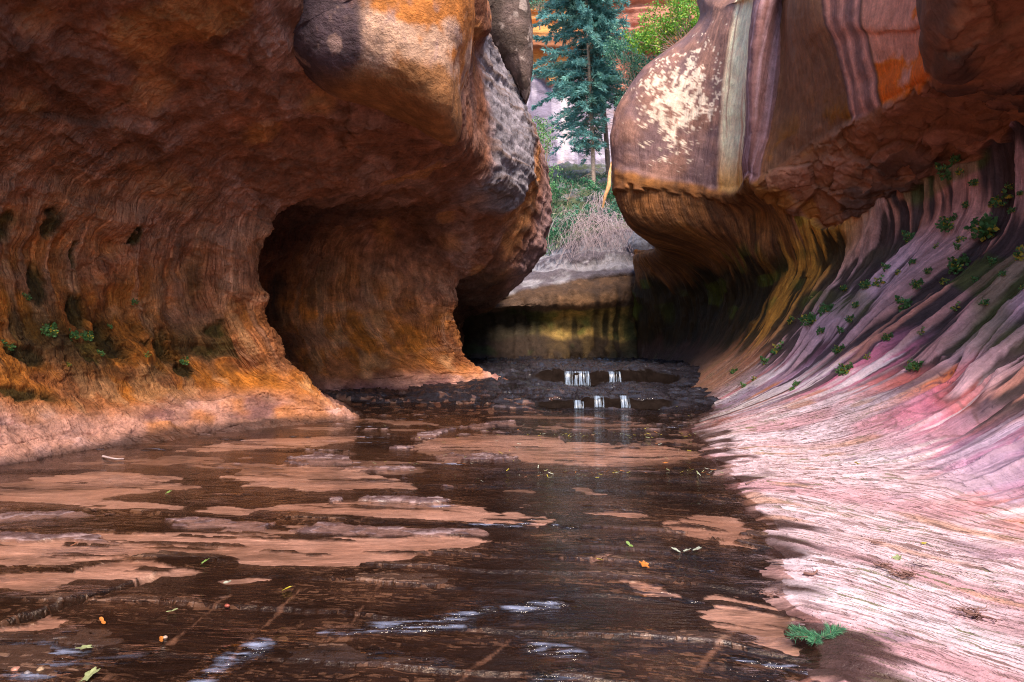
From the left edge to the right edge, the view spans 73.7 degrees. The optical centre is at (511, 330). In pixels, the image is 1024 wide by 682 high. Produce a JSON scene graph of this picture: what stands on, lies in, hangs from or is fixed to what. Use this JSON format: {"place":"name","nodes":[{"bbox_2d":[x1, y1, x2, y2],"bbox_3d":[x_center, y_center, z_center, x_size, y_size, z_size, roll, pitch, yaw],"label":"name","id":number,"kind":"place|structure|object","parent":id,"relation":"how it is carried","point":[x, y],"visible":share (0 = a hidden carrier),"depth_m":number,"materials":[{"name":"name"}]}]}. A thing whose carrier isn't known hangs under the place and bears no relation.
{"place":"outdoors","nodes":[
{"label":"outdoors","id":0,"kind":"place"},
{"bbox_2d":[0,0,552,472],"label":"canyon wall","id":1,"kind":"structure","parent":0,"point":[246,212],"depth_m":8.95,"materials":[{"name":"stone"}]},
{"bbox_2d":[1,339,15,350],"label":"wall plant","id":2,"kind":"object","parent":1,"relation":"attached to","point":[11,347],"depth_m":7.45,"materials":[{"name":"green plant"}]},
{"bbox_2d":[22,292,31,300],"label":"wall plant","id":3,"kind":"object","parent":1,"relation":"attached to","point":[28,298],"depth_m":7.70,"materials":[{"name":"green plant"}]},
{"bbox_2d":[40,322,58,336],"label":"wall plant","id":4,"kind":"object","parent":1,"relation":"attached to","point":[52,329],"depth_m":7.76,"materials":[{"name":"green plant"}]},
{"bbox_2d":[69,328,81,340],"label":"wall plant","id":5,"kind":"object","parent":1,"relation":"attached to","point":[75,334],"depth_m":8.14,"materials":[{"name":"green plant"}]},
{"bbox_2d":[80,330,93,340],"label":"wall plant","id":6,"kind":"object","parent":1,"relation":"attached to","point":[90,337],"depth_m":8.24,"materials":[{"name":"green plant"}]},
{"bbox_2d":[97,349,104,355],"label":"wall plant","id":7,"kind":"object","parent":1,"relation":"attached to","point":[102,353],"depth_m":8.24,"materials":[{"name":"green plant"}]},
{"bbox_2d":[131,298,138,304],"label":"wall plant","id":8,"kind":"object","parent":1,"relation":"attached to","point":[133,301],"depth_m":8.81,"materials":[{"name":"green plant"}]},
{"bbox_2d":[179,356,188,364],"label":"wall plant","id":9,"kind":"object","parent":1,"relation":"attached to","point":[184,361],"depth_m":9.16,"materials":[{"name":"green plant"}]},
{"bbox_2d":[293,0,474,145],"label":"rock block","id":10,"kind":"object","parent":1,"relation":"on","point":[407,61],"visible":0.94,"depth_m":7.76,"materials":[{"name":"stone"}]},
{"bbox_2d":[488,0,533,104],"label":"rock lump","id":11,"kind":"object","parent":1,"relation":"on","point":[511,32],"visible":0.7,"depth_m":13.35,"materials":[{"name":"stone"}]},
{"bbox_2d":[0,355,813,681],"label":"stream bed","id":12,"kind":"object","parent":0,"point":[354,559],"visible":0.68,"depth_m":4.00,"materials":[{"name":"brown stone"}]},
{"bbox_2d":[0,371,820,681],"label":"stream water","id":13,"kind":"structure","parent":0,"point":[394,441],"depth_m":6.39,"materials":[{"name":"brown liquid"}]},
{"bbox_2d":[10,666,19,672],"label":"fallen leaf","id":14,"kind":"object","parent":13,"relation":"on","point":[14,669],"visible":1,"depth_m":2.60,"materials":[{"name":"orange plant"}]},
{"bbox_2d":[76,645,92,649],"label":"fallen leaf","id":15,"kind":"object","parent":13,"relation":"on","point":[84,646],"visible":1,"depth_m":2.78,"materials":[{"name":"yellow plant"}]},
{"bbox_2d":[79,667,100,681],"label":"fallen leaf","id":16,"kind":"object","parent":13,"relation":"on","point":[88,674],"visible":1,"depth_m":2.56,"materials":[{"name":"yellow plant"}]},
{"bbox_2d":[99,617,105,623],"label":"fallen leaf","id":17,"kind":"object","parent":13,"relation":"on","point":[101,619],"visible":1,"depth_m":3.03,"materials":[{"name":"orange plant"}]},
{"bbox_2d":[102,455,123,459],"bbox_3d":[-4.053,1.282,6.883,0.334,0.028,0.082,0,0,27],"label":"stick","id":18,"kind":"object","parent":13,"relation":"on","point":[104,456],"visible":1,"depth_m":6.82,"materials":[{"name":"brown wood"}]},
{"bbox_2d":[639,560,649,567],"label":"fallen leaf","id":19,"kind":"object","parent":13,"relation":"on","point":[644,564],"visible":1,"depth_m":3.77,"materials":[{"name":"orange plant"}]},
{"bbox_2d":[759,590,783,596],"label":"twig litter","id":20,"kind":"object","parent":13,"relation":"on","point":[769,595],"visible":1,"depth_m":3.36,"materials":[{"name":"brown wood"}]},
{"bbox_2d":[529,0,546,29],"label":"scrub tree","id":21,"kind":"object","parent":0,"point":[538,4],"visible":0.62,"depth_m":35.98,"materials":[{"name":"green plant"}]},
{"bbox_2d":[461,161,638,359],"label":"canyon wall","id":22,"kind":"structure","parent":0,"point":[546,308],"depth_m":21.80,"materials":[{"name":"stone"}]},
{"bbox_2d":[532,114,560,179],"bbox_3d":[1.154,-7.011,26.937,1.549,3.068,1.684,0,0,38],"label":"sapling","id":23,"kind":"object","parent":22,"relation":"on","point":[542,135],"visible":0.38,"depth_m":27.04,"materials":[{"name":"green plant"}]},
{"bbox_2d":[549,180,557,202],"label":"shrub","id":24,"kind":"object","parent":22,"relation":"on","point":[553,187],"visible":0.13,"depth_m":28.40,"materials":[{"name":"green plant"}]},
{"bbox_2d":[545,227,572,242],"bbox_3d":[1.585,-3.317,26.486,1.513,1.789,1.973,0,0,0],"label":"shrub","id":25,"kind":"object","parent":22,"relation":"on","point":[551,232],"visible":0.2,"depth_m":25.95,"materials":[{"name":"green plant"}]},
{"bbox_2d":[550,197,597,234],"bbox_3d":[2.288,-4.256,26.482,2.125,2.084,1.688,0,0,0],"label":"shrub","id":26,"kind":"object","parent":22,"relation":"on","point":[587,208],"visible":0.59,"depth_m":26.53,"materials":[{"name":"green plant"}]},
{"bbox_2d":[551,172,602,204],"bbox_3d":[2.677,-5.950,29.256,2.422,1.843,2.435,0,0,0],"label":"shrub","id":27,"kind":"object","parent":22,"relation":"on","point":[559,195],"visible":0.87,"depth_m":29.10,"materials":[{"name":"green plant"}]},
{"bbox_2d":[529,0,636,187],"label":"conifer tree","id":28,"kind":"object","parent":22,"relation":"on","point":[583,62],"visible":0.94,"depth_m":30.64,"materials":[{"name":"green plant"}]},
{"bbox_2d":[546,167,624,255],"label":"undergrowth","id":29,"kind":"object","parent":22,"relation":"on","point":[553,214],"visible":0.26,"depth_m":27.99,"materials":[{"name":"green plant"}]},
{"bbox_2d":[548,191,632,269],"bbox_3d":[2.884,-3.681,24.986,3.323,4.089,6.228,0,0,0],"label":"dead brush","id":30,"kind":"object","parent":22,"relation":"on","point":[603,233],"visible":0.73,"depth_m":23.43,"materials":[{"name":"grey plant"}]},
{"bbox_2d":[576,0,626,173],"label":"conifer tree","id":31,"kind":"object","parent":22,"relation":"on","point":[607,155],"visible":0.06,"depth_m":32.40,"materials":[{"name":"green plant"}]},
{"bbox_2d":[595,181,614,205],"bbox_3d":[4.036,-5.710,28.789,1.107,1.116,1.330,0,0,0],"label":"shrub","id":32,"kind":"object","parent":22,"relation":"on","point":[610,194],"visible":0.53,"depth_m":28.72,"materials":[{"name":"green plant"}]},
{"bbox_2d":[602,163,610,207],"bbox_3d":[3.649,-5.582,26.041,0.394,1.799,0.260,0,0,-13],"label":"broken trunk","id":33,"kind":"object","parent":22,"relation":"on","point":[608,186],"visible":0.94,"depth_m":25.98,"materials":[{"name":"brown wood"}]},
{"bbox_2d":[602,199,620,218],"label":"shrub","id":34,"kind":"object","parent":22,"relation":"on","point":[615,207],"visible":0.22,"depth_m":26.39,"materials":[{"name":"green plant"}]},
{"bbox_2d":[611,84,626,111],"bbox_3d":[5.357,-8.915,31.146,1.731,4.802,2.140,0,0,-32],"label":"broadleaf tree","id":35,"kind":"object","parent":22,"relation":"on","point":[618,92],"visible":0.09,"depth_m":31.02,"materials":[{"name":"green plant"}]},
{"bbox_2d":[601,22,661,107],"bbox_3d":[5.330,-9.843,28.921,2.918,6.049,2.203,0,0,-36],"label":"broadleaf tree","id":36,"kind":"object","parent":22,"relation":"on","point":[633,61],"visible":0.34,"depth_m":28.81,"materials":[{"name":"green plant"}]},
{"bbox_2d":[628,231,653,252],"bbox_3d":[4.319,-2.878,22.592,0.865,1.091,0.843,0,0,45],"label":"boulder","id":37,"kind":"object","parent":22,"relation":"on","point":[638,242],"visible":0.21,"depth_m":22.29,"materials":[{"name":"stone"}]},
{"bbox_2d":[619,0,699,58],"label":"broadleaf tree","id":38,"kind":"object","parent":22,"relation":"on","point":[646,37],"visible":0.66,"depth_m":27.07,"materials":[{"name":"green plant"}]},
{"bbox_2d":[566,371,588,384],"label":"waterfall","id":39,"kind":"structure","parent":0,"point":[580,377],"depth_m":14.20,"materials":[{"name":"white liquid"}]},
{"bbox_2d":[526,0,698,165],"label":"cliff","id":40,"kind":"structure","parent":0,"point":[540,88],"depth_m":43.93,"materials":[{"name":"pink stone"}]},
{"bbox_2d":[610,0,1023,681],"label":"canyon wall","id":41,"kind":"structure","parent":0,"point":[774,164],"depth_m":9.57,"materials":[{"name":"stone"}]},
{"bbox_2d":[760,356,770,364],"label":"wall plant","id":42,"kind":"object","parent":41,"relation":"attached to","point":[766,360],"depth_m":11.92,"materials":[{"name":"green plant"}]},
{"bbox_2d":[770,340,783,354],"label":"wall plant","id":43,"kind":"object","parent":41,"relation":"attached to","point":[774,350],"depth_m":11.92,"materials":[{"name":"green plant"}]},
{"bbox_2d":[786,315,795,323],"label":"wall plant","id":44,"kind":"object","parent":41,"relation":"attached to","point":[790,320],"depth_m":12.50,"materials":[{"name":"green plant"}]},
{"bbox_2d":[792,379,800,386],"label":"wall plant","id":45,"kind":"object","parent":41,"relation":"attached to","point":[795,383],"depth_m":9.72,"materials":[{"name":"green plant"}]},
{"bbox_2d":[798,312,816,326],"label":"wall plant","id":46,"kind":"object","parent":41,"relation":"attached to","point":[808,318],"depth_m":11.42,"materials":[{"name":"green plant"}]},
{"bbox_2d":[803,570,817,575],"bbox_3d":[1.564,1.267,3.575,0.071,0.040,0.026,0,0,37],"label":"stick","id":47,"kind":"object","parent":41,"relation":"on","point":[810,574],"visible":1,"depth_m":3.57,"materials":[{"name":"brown wood"}]},
{"bbox_2d":[784,622,846,647],"bbox_3d":[1.250,1.255,2.840,0.291,0.066,0.181,0,0,-37],"label":"fir sprig","id":48,"kind":"object","parent":41,"relation":"on","point":[815,637],"visible":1,"depth_m":2.83,"materials":[{"name":"green plant"}]},
{"bbox_2d":[816,326,824,334],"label":"wall plant","id":49,"kind":"object","parent":41,"relation":"attached to","point":[819,330],"depth_m":10.84,"materials":[{"name":"green plant"}]},
{"bbox_2d":[817,301,835,316],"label":"wall plant","id":50,"kind":"object","parent":41,"relation":"attached to","point":[824,308],"depth_m":11.27,"materials":[{"name":"green plant"}]},
{"bbox_2d":[831,343,844,353],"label":"wall plant","id":51,"kind":"object","parent":41,"relation":"attached to","point":[836,350],"depth_m":9.81,"materials":[{"name":"green plant"}]},
{"bbox_2d":[837,326,844,333],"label":"wall plant","id":52,"kind":"object","parent":41,"relation":"attached to","point":[840,329],"depth_m":10.39,"materials":[{"name":"green plant"}]},
{"bbox_2d":[834,362,852,375],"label":"wall plant","id":53,"kind":"object","parent":41,"relation":"attached to","point":[843,368],"depth_m":8.96,"materials":[{"name":"green plant"}]},
{"bbox_2d":[839,284,847,290],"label":"wall plant","id":54,"kind":"object","parent":41,"relation":"attached to","point":[843,287],"depth_m":11.56,"materials":[{"name":"green plant"}]},
{"bbox_2d":[844,314,854,322],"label":"wall plant","id":55,"kind":"object","parent":41,"relation":"attached to","point":[848,318],"depth_m":10.37,"materials":[{"name":"green plant"}]},
{"bbox_2d":[851,301,859,307],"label":"wall plant","id":56,"kind":"object","parent":41,"relation":"attached to","point":[855,305],"depth_m":10.49,"materials":[{"name":"green plant"}]},
{"bbox_2d":[859,279,870,288],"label":"wall plant","id":57,"kind":"object","parent":41,"relation":"attached to","point":[865,284],"depth_m":10.59,"materials":[{"name":"green plant"}]},
{"bbox_2d":[866,537,885,543],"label":"twig litter","id":58,"kind":"object","parent":41,"relation":"on","point":[877,542],"visible":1,"depth_m":4.03,"materials":[{"name":"brown wood"}]},
{"bbox_2d":[871,273,885,286],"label":"wall plant","id":59,"kind":"object","parent":41,"relation":"attached to","point":[876,282],"depth_m":10.45,"materials":[{"name":"green plant"}]},
{"bbox_2d":[873,560,896,569],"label":"twig litter","id":60,"kind":"object","parent":41,"relation":"on","point":[881,564],"visible":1,"depth_m":3.63,"materials":[{"name":"brown wood"}]},
{"bbox_2d":[881,262,890,271],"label":"wall plant","id":61,"kind":"object","parent":41,"relation":"attached to","point":[886,266],"depth_m":10.55,"materials":[{"name":"green plant"}]},
{"bbox_2d":[881,332,893,341],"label":"wall plant","id":62,"kind":"object","parent":41,"relation":"attached to","point":[887,336],"depth_m":9.05,"materials":[{"name":"green plant"}]},
{"bbox_2d":[891,554,901,559],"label":"fallen leaf","id":63,"kind":"object","parent":41,"relation":"on","point":[897,557],"visible":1,"depth_m":3.78,"materials":[{"name":"yellow plant"}]},
{"bbox_2d":[895,295,912,311],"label":"wall plant","id":64,"kind":"object","parent":41,"relation":"attached to","point":[905,305],"depth_m":9.60,"materials":[{"name":"green plant"}]},
{"bbox_2d":[885,566,924,579],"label":"twig litter","id":65,"kind":"object","parent":41,"relation":"on","point":[905,573],"visible":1,"depth_m":3.49,"materials":[{"name":"brown wood"}]},
{"bbox_2d":[901,230,914,243],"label":"wall plant","id":66,"kind":"object","parent":41,"relation":"attached to","point":[911,235],"depth_m":10.86,"materials":[{"name":"green plant"}]},
{"bbox_2d":[908,258,915,265],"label":"wall plant","id":67,"kind":"object","parent":41,"relation":"attached to","point":[912,261],"depth_m":10.16,"materials":[{"name":"green plant"}]},
{"bbox_2d":[903,359,923,371],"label":"wall plant","id":68,"kind":"object","parent":41,"relation":"attached to","point":[909,366],"depth_m":8.22,"materials":[{"name":"green plant"}]},
{"bbox_2d":[909,278,923,288],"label":"wall plant","id":69,"kind":"object","parent":41,"relation":"attached to","point":[914,284],"depth_m":9.67,"materials":[{"name":"green plant"}]},
{"bbox_2d":[907,556,932,566],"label":"twig litter","id":70,"kind":"object","parent":41,"relation":"on","point":[923,562],"visible":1,"depth_m":3.65,"materials":[{"name":"brown wood"}]},
{"bbox_2d":[922,268,932,273],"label":"wall plant","id":71,"kind":"object","parent":41,"relation":"attached to","point":[928,269],"depth_m":9.71,"materials":[{"name":"green plant"}]},
{"bbox_2d":[935,162,953,180],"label":"wall plant","id":72,"kind":"object","parent":41,"relation":"attached to","point":[942,168],"depth_m":10.19,"materials":[{"name":"green plant"}]},
{"bbox_2d":[939,277,949,284],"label":"wall plant","id":73,"kind":"object","parent":41,"relation":"attached to","point":[942,281],"depth_m":9.61,"materials":[{"name":"green plant"}]},
{"bbox_2d":[935,213,957,231],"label":"wall plant","id":74,"kind":"object","parent":41,"relation":"attached to","point":[943,225],"depth_m":10.04,"materials":[{"name":"green plant"}]},
{"bbox_2d":[948,153,960,164],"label":"wall plant","id":75,"kind":"object","parent":41,"relation":"attached to","point":[955,158],"depth_m":10.06,"materials":[{"name":"green plant"}]},
{"bbox_2d":[950,301,960,310],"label":"wall plant","id":76,"kind":"object","parent":41,"relation":"attached to","point":[954,308],"depth_m":8.65,"materials":[{"name":"green plant"}]},
{"bbox_2d":[953,242,960,249],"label":"wall plant","id":77,"kind":"object","parent":41,"relation":"attached to","point":[957,245],"depth_m":9.71,"materials":[{"name":"green plant"}]},
{"bbox_2d":[947,253,970,274],"bbox_3d":[6.253,-0.929,9.630,0.333,0.353,0.214,0,-37,47],"label":"wall plant","id":78,"kind":"object","parent":41,"relation":"attached to","point":[956,266],"depth_m":9.59,"materials":[{"name":"green plant"}]},
{"bbox_2d":[955,167,963,174],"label":"wall plant","id":79,"kind":"object","parent":41,"relation":"attached to","point":[958,171],"depth_m":9.97,"materials":[{"name":"green plant"}]},
{"bbox_2d":[955,235,966,242],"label":"wall plant","id":80,"kind":"object","parent":41,"relation":"attached to","point":[958,238],"depth_m":9.76,"materials":[{"name":"green plant"}]},
{"bbox_2d":[961,200,969,207],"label":"wall plant","id":81,"kind":"object","parent":41,"relation":"attached to","point":[964,204],"depth_m":9.93,"materials":[{"name":"green plant"}]},
{"bbox_2d":[967,179,978,186],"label":"wall plant","id":82,"kind":"object","parent":41,"relation":"attached to","point":[975,181],"depth_m":9.80,"materials":[{"name":"green plant"}]},
{"bbox_2d":[971,276,978,282],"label":"wall plant","id":83,"kind":"object","parent":41,"relation":"attached to","point":[974,278],"depth_m":9.06,"materials":[{"name":"green plant"}]},
{"bbox_2d":[952,601,1001,621],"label":"twig litter","id":84,"kind":"object","parent":41,"relation":"on","point":[975,613],"visible":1,"depth_m":3.01,"materials":[{"name":"brown wood"}]},
{"bbox_2d":[963,212,999,241],"bbox_3d":[6.639,-1.453,9.667,0.515,0.505,0.283,0,-34,48],"label":"wall plant","id":85,"kind":"object","parent":41,"relation":"attached to","point":[986,224],"depth_m":9.61,"materials":[{"name":"green plant"}]},
{"bbox_2d":[978,298,989,304],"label":"wall plant","id":86,"kind":"object","parent":41,"relation":"attached to","point":[984,302],"depth_m":8.13,"materials":[{"name":"green plant"}]},
{"bbox_2d":[987,256,997,265],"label":"wall plant","id":87,"kind":"object","parent":41,"relation":"attached to","point":[991,259],"depth_m":9.14,"materials":[{"name":"green plant"}]},
{"bbox_2d":[988,182,1013,207],"bbox_3d":[6.887,-1.885,9.592,0.314,0.347,0.264,0,-32,50],"label":"wall plant","id":88,"kind":"object","parent":41,"relation":"attached to","point":[998,201],"depth_m":9.59,"materials":[{"name":"green plant"}]},
{"bbox_2d":[996,270,1006,276],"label":"wall plant","id":89,"kind":"object","parent":41,"relation":"attached to","point":[1001,273],"depth_m":8.19,"materials":[{"name":"green plant"}]},
{"bbox_2d":[1007,206,1015,213],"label":"wall plant","id":90,"kind":"object","parent":41,"relation":"attached to","point":[1011,210],"depth_m":9.24,"materials":[{"name":"green plant"}]},
{"bbox_2d":[1012,245,1023,260],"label":"wall plant","id":91,"kind":"object","parent":41,"relation":"attached to","point":[1017,255],"depth_m":8.21,"materials":[{"name":"green plant"}]}
]}

